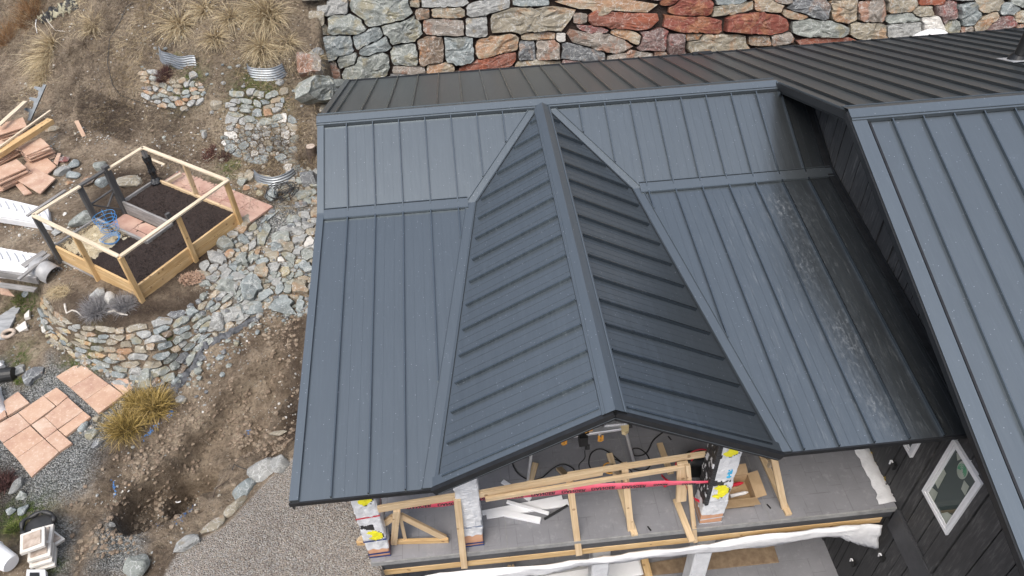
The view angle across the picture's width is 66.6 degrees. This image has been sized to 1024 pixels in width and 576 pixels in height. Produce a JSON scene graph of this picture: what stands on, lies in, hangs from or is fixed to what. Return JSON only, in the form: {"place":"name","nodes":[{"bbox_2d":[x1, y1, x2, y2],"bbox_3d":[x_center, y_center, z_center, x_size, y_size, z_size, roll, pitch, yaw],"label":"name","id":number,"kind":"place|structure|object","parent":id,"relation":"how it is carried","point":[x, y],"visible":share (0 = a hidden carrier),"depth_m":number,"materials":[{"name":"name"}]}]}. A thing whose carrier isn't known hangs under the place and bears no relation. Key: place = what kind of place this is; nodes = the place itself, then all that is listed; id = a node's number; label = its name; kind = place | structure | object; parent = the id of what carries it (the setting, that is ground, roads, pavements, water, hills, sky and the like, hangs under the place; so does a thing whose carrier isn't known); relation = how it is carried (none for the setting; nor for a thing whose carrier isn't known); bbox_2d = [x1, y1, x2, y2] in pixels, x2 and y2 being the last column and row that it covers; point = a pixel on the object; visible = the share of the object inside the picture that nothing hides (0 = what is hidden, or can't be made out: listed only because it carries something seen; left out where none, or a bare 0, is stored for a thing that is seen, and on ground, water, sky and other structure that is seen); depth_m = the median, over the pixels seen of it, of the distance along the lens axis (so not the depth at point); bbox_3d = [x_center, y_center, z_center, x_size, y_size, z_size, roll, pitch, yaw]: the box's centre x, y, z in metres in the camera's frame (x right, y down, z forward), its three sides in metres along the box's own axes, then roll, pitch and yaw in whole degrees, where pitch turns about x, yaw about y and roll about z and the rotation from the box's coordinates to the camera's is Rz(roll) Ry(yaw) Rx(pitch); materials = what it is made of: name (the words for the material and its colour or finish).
{"place":"outdoors","nodes":[
{"label":"outdoors","id":0,"kind":"place"},
{"bbox_2d":[0,0,832,575],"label":"ground","id":1,"kind":"structure","parent":0,"point":[264,530],"depth_m":13.56,"materials":[{"name":"soil"}]},
{"bbox_2d":[0,367,16,382],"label":"black pot","id":2,"kind":"object","parent":1,"relation":"on","point":[7,374],"visible":1,"depth_m":13.56,"materials":[{"name":"plastic"}]},
{"bbox_2d":[0,541,18,571],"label":"white bucket","id":3,"kind":"object","parent":1,"relation":"on","point":[9,559],"visible":1,"depth_m":10.83,"materials":[{"name":"plastic"}]},
{"bbox_2d":[0,15,18,53],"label":"rust shrub","id":4,"kind":"object","parent":1,"relation":"on","point":[4,34],"visible":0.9,"depth_m":20.58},
{"bbox_2d":[0,306,19,339],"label":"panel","id":5,"kind":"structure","parent":1,"relation":"on","point":[7,319],"depth_m":14.71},
{"bbox_2d":[0,465,19,494],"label":"dark plants","id":6,"kind":"object","parent":1,"relation":"on","point":[6,481],"visible":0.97,"depth_m":12.10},
{"bbox_2d":[0,140,21,165],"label":"slab stack","id":7,"kind":"object","parent":1,"relation":"on","point":[12,155],"visible":0.42,"depth_m":17.15,"materials":[{"name":"stone"}]},
{"bbox_2d":[0,117,28,141],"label":"slab stack","id":8,"kind":"object","parent":1,"relation":"on","point":[9,129],"visible":0.56,"depth_m":17.64,"materials":[{"name":"stone"}]},
{"bbox_2d":[0,159,31,191],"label":"slab stack","id":9,"kind":"object","parent":1,"relation":"on","point":[13,172],"visible":0.95,"depth_m":16.46,"materials":[{"name":"stone"}]},
{"bbox_2d":[8,477,23,493],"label":"rock","id":10,"kind":"object","parent":1,"relation":"on","point":[16,485],"visible":1,"depth_m":12.00,"materials":[{"name":"grey stone"}]},
{"bbox_2d":[0,282,37,291],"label":"weathered plank","id":11,"kind":"object","parent":1,"relation":"on","point":[18,287],"visible":1,"depth_m":14.53,"materials":[{"name":"grey wood"}]},
{"bbox_2d":[0,270,39,283],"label":"weathered plank","id":12,"kind":"object","parent":1,"relation":"on","point":[15,276],"visible":0.97,"depth_m":14.41,"materials":[{"name":"grey wood"}]},
{"bbox_2d":[0,248,47,278],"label":"foam panel","id":13,"kind":"object","parent":1,"relation":"on","point":[11,260],"visible":0.41,"depth_m":14.84,"materials":[{"name":"plastic"}]},
{"bbox_2d":[2,0,46,42],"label":"rust shrub","id":14,"kind":"object","parent":1,"relation":"on","point":[26,5],"visible":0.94,"depth_m":20.26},
{"bbox_2d":[0,198,52,229],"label":"foam panel","id":15,"kind":"object","parent":1,"relation":"on","point":[13,212],"visible":0.69,"depth_m":15.64,"materials":[{"name":"plastic"}]},
{"bbox_2d":[22,367,44,386],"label":"slate rock","id":16,"kind":"object","parent":1,"relation":"on","point":[31,376],"visible":1,"depth_m":13.65,"materials":[{"name":"grey stone"}]},
{"bbox_2d":[7,18,62,81],"bbox_3d":[-11.789,-5.835,19.389,1.751,1.578,1.474,24,50,26],"label":"dry grass tuft","id":17,"kind":"object","parent":1,"relation":"on","point":[40,58],"visible":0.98,"depth_m":19.39,"materials":[{"name":"plant"}]},
{"bbox_2d":[24,84,46,120],"bbox_3d":[-11.206,-4.369,18.313,0.228,0.593,0.794,18,47,20],"label":"notched bar","id":18,"kind":"object","parent":1,"relation":"on","point":[41,90],"visible":1,"depth_m":18.27,"materials":[{"name":"grey metal"}]},
{"bbox_2d":[18,138,55,161],"bbox_3d":[-10.427,-2.997,17.140,0.582,0.300,0.588,-35,52,-30],"label":"slab stack","id":19,"kind":"object","parent":1,"relation":"on","point":[36,150],"visible":0.99,"depth_m":17.00,"materials":[{"name":"stone"}]},
{"bbox_2d":[0,118,54,157],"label":"timber beam","id":20,"kind":"structure","parent":19,"relation":"on","point":[22,139],"depth_m":16.97,"materials":[{"name":"brown wood"}]},
{"bbox_2d":[0,110,51,148],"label":"lumber board","id":21,"kind":"object","parent":20,"relation":"on","point":[24,129],"visible":1,"depth_m":17.12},
{"bbox_2d":[19,510,56,534],"bbox_3d":[-6.954,3.459,11.425,0.532,0.114,0.447,-5,44,-3],"label":"grow bag","id":22,"kind":"object","parent":1,"relation":"on","point":[37,521],"visible":0.66,"depth_m":11.48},
{"bbox_2d":[23,58,55,95],"bbox_3d":[-11.713,-5.314,19.366,1.082,0.776,1.053,-21,46,-18],"label":"dry grass tuft","id":23,"kind":"object","parent":1,"relation":"on","point":[38,77],"visible":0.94,"depth_m":19.35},
{"bbox_2d":[24,157,56,174],"bbox_3d":[-10.228,-2.677,16.929,0.828,0.035,0.506,11,45,14],"label":"sandstone slab","id":24,"kind":"object","parent":1,"relation":"on","point":[46,165],"depth_m":16.87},
{"bbox_2d":[18,168,55,194],"bbox_3d":[-10.026,-2.263,16.471,0.988,0.035,0.497,23,49,25],"label":"sandstone slab","id":25,"kind":"object","parent":24,"relation":"on","point":[39,181],"depth_m":16.44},
{"bbox_2d":[27,257,62,283],"bbox_3d":[-8.671,-0.367,14.454,0.465,0.329,0.397,16,47,18],"label":"half pipe","id":26,"kind":"object","parent":1,"relation":"on","point":[41,270],"visible":0.89,"depth_m":14.35,"materials":[{"name":"grey plastic"}]},
{"bbox_2d":[35,547,57,569],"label":"cap stone","id":27,"kind":"object","parent":1,"relation":"on","point":[50,565],"visible":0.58,"depth_m":10.97,"materials":[{"name":"concrete"}]},
{"bbox_2d":[29,542,54,568],"bbox_3d":[-6.630,3.772,11.002,0.300,0.076,0.300,-14,45,-12],"label":"cap stone","id":28,"kind":"object","parent":27,"relation":"on","point":[46,561],"visible":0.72,"depth_m":10.91,"materials":[{"name":"concrete"}]},
{"bbox_2d":[27,543,52,562],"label":"cap stone","id":29,"kind":"object","parent":28,"relation":"on","point":[40,554],"visible":0.69,"depth_m":10.89,"materials":[{"name":"concrete"}]},
{"bbox_2d":[20,526,45,555],"bbox_3d":[-6.682,3.521,10.876,0.320,0.076,0.320,-18,46,-16],"label":"cap stone","id":30,"kind":"object","parent":29,"relation":"on","point":[32,540],"visible":1,"depth_m":10.84,"materials":[{"name":"concrete"}]},
{"bbox_2d":[37,0,78,23],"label":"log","id":31,"kind":"object","parent":1,"relation":"on","point":[52,11],"visible":0.97,"depth_m":19.60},
{"bbox_2d":[42,283,73,300],"bbox_3d":[-8.256,0.079,14.196,0.660,0.228,0.584,-5,44,-3],"label":"straw heap","id":32,"kind":"object","parent":1,"relation":"on","point":[54,289],"visible":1,"depth_m":14.18,"materials":[{"name":"beige plant"}]},
{"bbox_2d":[0,297,115,387],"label":"yard litter","id":33,"kind":"object","parent":1,"relation":"on","point":[31,330],"visible":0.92,"depth_m":14.30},
{"bbox_2d":[0,214,117,469],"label":"yard pebbles","id":34,"kind":"object","parent":1,"relation":"on","point":[29,367],"visible":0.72,"depth_m":14.60,"materials":[{"name":"white stone"}]},
{"bbox_2d":[0,365,131,477],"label":"patio","id":35,"kind":"structure","parent":1,"relation":"on","point":[30,448],"depth_m":13.02,"materials":[{"name":"stone"}]},
{"bbox_2d":[67,210,91,226],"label":"rock","id":36,"kind":"object","parent":1,"relation":"on","point":[83,217],"visible":0.77,"depth_m":15.44,"materials":[{"name":"grey stone"}]},
{"bbox_2d":[71,0,105,39],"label":"dry grass tuft","id":37,"kind":"object","parent":1,"relation":"on","point":[88,30],"visible":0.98,"depth_m":18.62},
{"bbox_2d":[73,288,113,328],"bbox_3d":[-7.326,0.339,13.754,0.816,0.525,0.826,-5,44,-3],"label":"grey shrub","id":38,"kind":"object","parent":1,"relation":"on","point":[93,307],"visible":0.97,"depth_m":13.68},
{"bbox_2d":[36,311,169,391],"bbox_3d":[-7.508,1.144,13.903,3.714,0.307,0.542,20,48,22],"label":"wall foot rubble","id":39,"kind":"object","parent":1,"relation":"on","point":[78,355],"depth_m":13.81,"materials":[{"name":"grey stone"}]},
{"bbox_2d":[106,289,140,317],"bbox_3d":[-6.843,0.318,13.735,0.723,0.519,0.693,-5,44,-3],"label":"grey shrub","id":40,"kind":"object","parent":1,"relation":"on","point":[123,303],"visible":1,"depth_m":13.68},
{"bbox_2d":[88,398,160,449],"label":"ornamental grass","id":41,"kind":"object","parent":1,"relation":"on","point":[117,428],"depth_m":12.78,"materials":[{"name":"plant"}]},
{"bbox_2d":[116,175,141,186],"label":"rock","id":42,"kind":"object","parent":1,"relation":"on","point":[130,181],"visible":0.98,"depth_m":16.30,"materials":[{"name":"beige stone"}]},
{"bbox_2d":[111,381,154,417],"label":"ornamental grass","id":43,"kind":"object","parent":1,"relation":"on","point":[125,397],"depth_m":13.08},
{"bbox_2d":[26,146,242,303],"bbox_3d":[-7.016,-1.276,14.731,2.637,1.335,2.577,21,48,23],"label":"raised bed","id":44,"kind":"object","parent":1,"relation":"on","point":[191,227],"visible":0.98,"depth_m":14.64,"materials":[{"name":"brown wood"}]},
{"bbox_2d":[142,155,161,185],"bbox_3d":[-7.298,-2.374,15.794,0.241,0.680,0.252,-5,44,-3],"label":"plastic sleeve","id":45,"kind":"object","parent":44,"relation":"attached to","point":[155,178],"visible":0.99,"depth_m":15.76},
{"bbox_2d":[122,554,149,575],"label":"rock","id":46,"kind":"object","parent":1,"relation":"on","point":[137,565],"visible":1,"depth_m":10.75,"materials":[{"name":"grey stone"}]},
{"bbox_2d":[47,126,236,208],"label":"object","id":47,"kind":"object","parent":1,"relation":"on","point":[105,148],"visible":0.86,"depth_m":17.19,"materials":[{"name":"white stone"}]},
{"bbox_2d":[38,265,253,389],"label":"drystone wall","id":48,"kind":"structure","parent":1,"relation":"on","point":[58,318],"depth_m":13.59,"materials":[{"name":"grey stone"}]},
{"bbox_2d":[138,368,154,389],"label":"rock","id":49,"kind":"object","parent":1,"relation":"on","point":[146,375],"visible":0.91,"depth_m":13.23,"materials":[{"name":"grey stone"}]},
{"bbox_2d":[121,376,183,429],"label":"ornamental grass","id":50,"kind":"object","parent":1,"relation":"on","point":[162,400],"depth_m":13.08,"materials":[{"name":"plant"}]},
{"bbox_2d":[11,0,301,199],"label":"slope clods","id":51,"kind":"object","parent":1,"relation":"on","point":[139,94],"visible":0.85,"depth_m":17.55,"materials":[{"name":"soil"}]},
{"bbox_2d":[0,0,321,220],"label":"dry grass cover","id":52,"kind":"object","parent":1,"relation":"on","point":[207,57],"visible":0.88,"depth_m":17.37,"materials":[{"name":"plant"}]},
{"bbox_2d":[14,0,310,194],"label":"slope pebbles","id":53,"kind":"object","parent":1,"relation":"on","point":[252,97],"visible":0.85,"depth_m":17.55,"materials":[{"name":"white stone"}]},
{"bbox_2d":[152,58,175,88],"bbox_3d":[-7.800,-4.807,17.473,0.739,0.562,0.752,-5,44,-3],"label":"purple shrub","id":54,"kind":"object","parent":1,"relation":"on","point":[163,70],"visible":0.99,"depth_m":17.46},
{"bbox_2d":[142,0,198,50],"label":"dry grass tuft","id":55,"kind":"object","parent":1,"relation":"on","point":[172,26],"visible":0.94,"depth_m":17.53,"materials":[{"name":"plant"}]},
{"bbox_2d":[138,69,205,111],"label":"drystone wall","id":56,"kind":"structure","parent":1,"relation":"on","point":[193,90],"depth_m":17.24,"materials":[{"name":"beige stone"}]},
{"bbox_2d":[158,46,196,69],"bbox_3d":[-7.519,-5.096,17.393,1.198,0.360,0.225,20,48,22],"label":"corrugated edging","id":57,"kind":"object","parent":1,"relation":"on","point":[177,62],"visible":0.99,"depth_m":17.32,"materials":[{"name":"metal"}]},
{"bbox_2d":[170,365,193,393],"bbox_3d":[-5.696,1.562,13.481,0.240,0.157,0.525,23,49,24],"label":"landscape fabric","id":58,"kind":"object","parent":1,"relation":"on","point":[184,378],"visible":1,"depth_m":13.47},
{"bbox_2d":[70,313,300,562],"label":"soil clods","id":59,"kind":"object","parent":1,"relation":"on","point":[87,546],"visible":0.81,"depth_m":12.67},
{"bbox_2d":[173,534,200,552],"bbox_3d":[-4.630,3.616,11.055,0.387,0.148,0.209,-27,49,-23],"label":"rock","id":60,"kind":"object","parent":1,"relation":"on","point":[186,542],"visible":1,"depth_m":11.01,"materials":[{"name":"grey stone"}]},
{"bbox_2d":[73,85,306,176],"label":"brown litter","id":61,"kind":"object","parent":1,"relation":"on","point":[109,117],"visible":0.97,"depth_m":17.54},
{"bbox_2d":[88,309,302,562],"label":"scattered pebbles","id":62,"kind":"object","parent":1,"relation":"on","point":[117,486],"visible":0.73,"depth_m":12.70,"materials":[{"name":"white stone"}]},
{"bbox_2d":[178,0,223,27],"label":"dry grass tuft","id":63,"kind":"object","parent":1,"relation":"on","point":[199,11],"visible":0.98,"depth_m":17.51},
{"bbox_2d":[200,515,224,533],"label":"rock","id":64,"kind":"object","parent":1,"relation":"on","point":[217,523],"visible":1,"depth_m":11.27,"materials":[{"name":"beige stone"}]},
{"bbox_2d":[192,22,234,53],"bbox_3d":[-6.575,-5.544,17.147,1.095,0.714,0.848,-13,45,-11],"label":"dry grass tuft","id":65,"kind":"object","parent":1,"relation":"on","point":[220,35],"visible":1,"depth_m":17.19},
{"bbox_2d":[164,171,272,222],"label":"paver path","id":66,"kind":"structure","parent":1,"relation":"on","point":[255,213],"depth_m":15.86,"materials":[{"name":"stone"}]},
{"bbox_2d":[140,27,305,197],"bbox_3d":[-6.118,-4.055,16.955,6.260,1.862,2.679,30,52,29],"label":"terrace rubble","id":67,"kind":"object","parent":1,"relation":"on","point":[212,111],"visible":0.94,"depth_m":16.90,"materials":[{"name":"grey stone"}]},
{"bbox_2d":[205,0,250,33],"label":"dry grass tuft","id":68,"kind":"object","parent":1,"relation":"on","point":[224,21],"visible":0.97,"depth_m":17.27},
{"bbox_2d":[222,495,247,517],"bbox_3d":[-4.121,3.246,11.600,0.185,0.126,0.485,14,42,29],"label":"rock","id":69,"kind":"object","parent":1,"relation":"on","point":[232,508],"visible":1,"depth_m":11.54,"materials":[{"name":"beige stone"}]},
{"bbox_2d":[156,195,315,411],"bbox_3d":[-4.937,0.074,14.517,2.717,1.009,4.651,-5,44,-3],"label":"rubble","id":70,"kind":"object","parent":1,"relation":"on","point":[219,357],"visible":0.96,"depth_m":13.90,"materials":[{"name":"grey stone"}]},
{"bbox_2d":[224,316,259,338],"bbox_3d":[-4.813,0.672,13.892,0.691,0.127,0.199,-31,50,-27],"label":"landscape fabric","id":71,"kind":"object","parent":1,"relation":"on","point":[234,330],"visible":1,"depth_m":13.84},
{"bbox_2d":[232,478,255,499],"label":"rock","id":72,"kind":"object","parent":1,"relation":"on","point":[245,486],"visible":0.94,"depth_m":11.83,"materials":[{"name":"grey stone"}]},
{"bbox_2d":[195,207,316,331],"bbox_3d":[-4.706,-0.427,14.740,2.360,0.672,2.909,-5,44,-3],"label":"rock bed","id":73,"kind":"object","parent":1,"relation":"on","point":[251,286],"visible":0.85,"depth_m":14.46,"materials":[{"name":"grey stone"}]},
{"bbox_2d":[178,269,205,286],"bbox_3d":[-5.858,-0.205,14.228,0.504,0.113,0.449,-21,47,-18],"label":"wood chip heap","id":74,"kind":"object","parent":73,"relation":"on","point":[191,274],"visible":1,"depth_m":14.21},
{"bbox_2d":[225,87,287,125],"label":"drystone wall","id":75,"kind":"structure","parent":1,"relation":"on","point":[278,105],"depth_m":16.80,"materials":[{"name":"grey stone"}]},
{"bbox_2d":[203,200,314,370],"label":"path pebbles","id":76,"kind":"object","parent":1,"relation":"on","point":[273,315],"visible":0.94,"depth_m":14.07,"materials":[{"name":"grey stone"}]},
{"bbox_2d":[247,457,272,482],"bbox_3d":[-3.854,2.808,12.041,0.437,0.199,0.332,-33,56,-22],"label":"rock","id":77,"kind":"object","parent":1,"relation":"on","point":[259,471],"visible":0.91,"depth_m":11.98,"materials":[{"name":"grey stone"}]},
{"bbox_2d":[221,113,302,174],"bbox_3d":[-5.298,-3.036,16.532,1.776,0.790,1.569,-5,44,-3],"label":"cobble patch","id":78,"kind":"object","parent":1,"relation":"on","point":[249,127],"visible":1,"depth_m":16.61,"materials":[{"name":"grey stone"}]},
{"bbox_2d":[235,20,290,73],"bbox_3d":[-5.496,-5.345,17.041,1.275,0.974,1.285,-5,44,-3],"label":"dry grass tuft","id":79,"kind":"object","parent":1,"relation":"on","point":[253,49],"visible":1,"depth_m":17.10,"materials":[{"name":"plant"}]},
{"bbox_2d":[231,0,300,42],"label":"dry grass tuft","id":80,"kind":"object","parent":1,"relation":"on","point":[255,16],"visible":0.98,"depth_m":17.38,"materials":[{"name":"plant"}]},
{"bbox_2d":[247,63,286,81],"bbox_3d":[-5.391,-4.714,17.040,0.870,0.374,0.267,-5,44,-3],"label":"corrugated edging","id":81,"kind":"object","parent":1,"relation":"on","point":[275,73],"visible":1,"depth_m":17.01,"materials":[{"name":"metal"}]},
{"bbox_2d":[253,168,295,187],"bbox_3d":[-4.934,-2.232,16.140,0.956,0.350,0.356,-2,44,1],"label":"corrugated edging","id":82,"kind":"object","parent":1,"relation":"on","point":[286,176],"visible":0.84,"depth_m":16.07,"materials":[{"name":"metal"}]},
{"bbox_2d":[237,167,316,204],"bbox_3d":[-4.823,-2.096,16.028,1.862,0.304,1.085,-1,44,2],"label":"rock edging","id":83,"kind":"object","parent":1,"relation":"on","point":[248,175],"visible":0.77,"depth_m":16.04,"materials":[{"name":"beige stone"}]},
{"bbox_2d":[270,454,289,472],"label":"rock","id":84,"kind":"object","parent":1,"relation":"on","point":[279,463],"visible":1,"depth_m":11.96,"materials":[{"name":"grey stone"}]},
{"bbox_2d":[265,181,298,201],"bbox_3d":[-4.652,-1.966,15.820,0.711,0.236,0.580,-5,44,-3],"label":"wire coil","id":85,"kind":"object","parent":1,"relation":"on","point":[289,189],"visible":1,"depth_m":15.78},
{"bbox_2d":[270,28,304,58],"bbox_3d":[-5.015,-5.491,17.278,1.052,0.765,0.913,-5,44,-3],"label":"dry grass tuft","id":86,"kind":"object","parent":1,"relation":"on","point":[289,44],"visible":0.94,"depth_m":17.32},
{"bbox_2d":[287,141,307,162],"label":"brown shrub","id":87,"kind":"object","parent":1,"relation":"on","point":[303,153],"visible":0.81,"depth_m":16.38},
{"bbox_2d":[299,171,316,187],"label":"rock","id":88,"kind":"object","parent":1,"relation":"on","point":[307,178],"visible":0.9,"depth_m":15.98,"materials":[{"name":"grey stone"}]},
{"bbox_2d":[289,27,1023,575],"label":"house","id":89,"kind":"structure","parent":1,"relation":"on","point":[803,265],"depth_m":10.39,"materials":[{"name":"metal"}]},
{"bbox_2d":[504,510,540,523],"bbox_3d":[0.150,3.220,10.958,0.517,0.050,0.085,8,45,11],"label":"trim offcut","id":90,"kind":"object","parent":89,"relation":"on","point":[522,517],"depth_m":10.94,"materials":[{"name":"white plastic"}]},
{"bbox_2d":[482,495,562,515],"bbox_3d":[0.149,3.095,11.104,1.162,0.030,0.070,-9,44,-7],"label":"trim offcut","id":91,"kind":"object","parent":89,"relation":"on","point":[554,498],"depth_m":11.11,"materials":[{"name":"white plastic"}]},
{"bbox_2d":[486,499,568,518],"bbox_3d":[0.221,3.132,11.054,1.179,0.035,0.100,-8,44,-5],"label":"trim offcut","id":92,"kind":"object","parent":89,"relation":"on","point":[542,506],"depth_m":11.04,"materials":[{"name":"white plastic"}]},
{"bbox_2d":[506,500,548,514],"bbox_3d":[0.222,3.105,11.024,0.623,0.030,0.050,12,45,15],"label":"trim offcut","id":93,"kind":"object","parent":92,"relation":"on","point":[527,507],"depth_m":11.01,"materials":[{"name":"white plastic"}]},
{"bbox_2d":[405,481,707,508],"bbox_3d":[0.471,2.658,10.103,4.448,0.126,0.082,-4,44,-2],"label":"danger tape","id":94,"kind":"object","parent":89,"relation":"attached to","point":[602,486],"visible":0.62,"depth_m":10.14,"materials":[{"name":"plastic"}]},
{"bbox_2d":[356,442,791,568],"bbox_3d":[0.860,2.664,10.867,6.041,1.617,1.743,-2,44,1],"label":"guard rail","id":95,"kind":"object","parent":89,"relation":"on","point":[681,468],"visible":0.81,"depth_m":10.18,"materials":[{"name":"brown wood"}]},
{"bbox_2d":[526,421,634,480],"bbox_3d":[0.999,2.327,11.180,1.641,0.960,0.229,-6,44,-4],"label":"saw stand","id":96,"kind":"object","parent":89,"relation":"on","point":[615,426],"visible":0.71,"depth_m":10.91,"materials":[{"name":"metal"}]},
{"bbox_2d":[512,433,661,479],"bbox_3d":[1.185,2.526,11.663,2.394,0.020,0.672,-5,44,-3],"label":"power cord","id":97,"kind":"object","parent":89,"relation":"on","point":[589,460],"visible":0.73,"depth_m":11.61,"materials":[{"name":"black rubber"}]},
{"bbox_2d":[426,524,882,575],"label":"hanging sheet","id":98,"kind":"object","parent":89,"relation":"hanging from","point":[865,535],"visible":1,"depth_m":10.95,"materials":[{"name":"plastic"}]},
{"bbox_2d":[684,449,705,477],"bbox_3d":[2.720,2.506,11.321,0.520,0.420,0.311,-5,44,-3],"label":"tool bag","id":99,"kind":"object","parent":89,"relation":"on","point":[696,464],"visible":0.28,"depth_m":11.23,"materials":[{"name":"black fabric"}]},
{"bbox_2d":[725,463,766,508],"bbox_3d":[3.152,2.863,11.031,0.740,0.274,0.660,-5,44,-3],"label":"cardboard box","id":100,"kind":"object","parent":89,"relation":"on","point":[752,485],"visible":0.52,"depth_m":11.03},
{"bbox_2d":[855,448,895,503],"bbox_3d":[5.242,2.679,11.257,0.313,0.058,0.959,-5,44,-3],"label":"folded membrane","id":101,"kind":"object","parent":89,"relation":"on","point":[881,488],"visible":0.92,"depth_m":11.21,"materials":[{"name":"plastic"}]},
{"bbox_2d":[922,439,982,534],"bbox_3d":[5.392,2.445,9.562,0.060,1.159,0.639,-5,44,-3],"label":"window","id":102,"kind":"structure","parent":89,"relation":"in","point":[955,481],"depth_m":9.54,"materials":[{"name":"white plastic"}]},
{"bbox_2d":[295,0,1023,111],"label":"retaining wall","id":103,"kind":"structure","parent":1,"relation":"on","point":[362,39],"depth_m":18.26,"materials":[{"name":"beige stone"}]},
{"bbox_2d":[409,531,837,575],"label":"patio","id":104,"kind":"structure","parent":0,"point":[809,557],"depth_m":13.32,"materials":[{"name":"concrete"}]},
{"bbox_2d":[649,546,778,574],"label":"plywood sheet","id":105,"kind":"object","parent":104,"relation":"on","point":[742,557],"visible":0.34,"depth_m":13.27,"materials":[{"name":"wood"}]},
{"bbox_3d":[1.110,4.848,13.191,2.280,0.020,0.521,-5,44,-3],"label":"plywood sheet","id":106,"kind":"object","parent":104,"relation":"on","visible":0},
{"bbox_2d":[539,560,643,575],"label":"siding stack","id":107,"kind":"object","parent":106,"relation":"on","point":[633,568],"visible":0.44,"depth_m":12.94,"materials":[{"name":"white plastic"}]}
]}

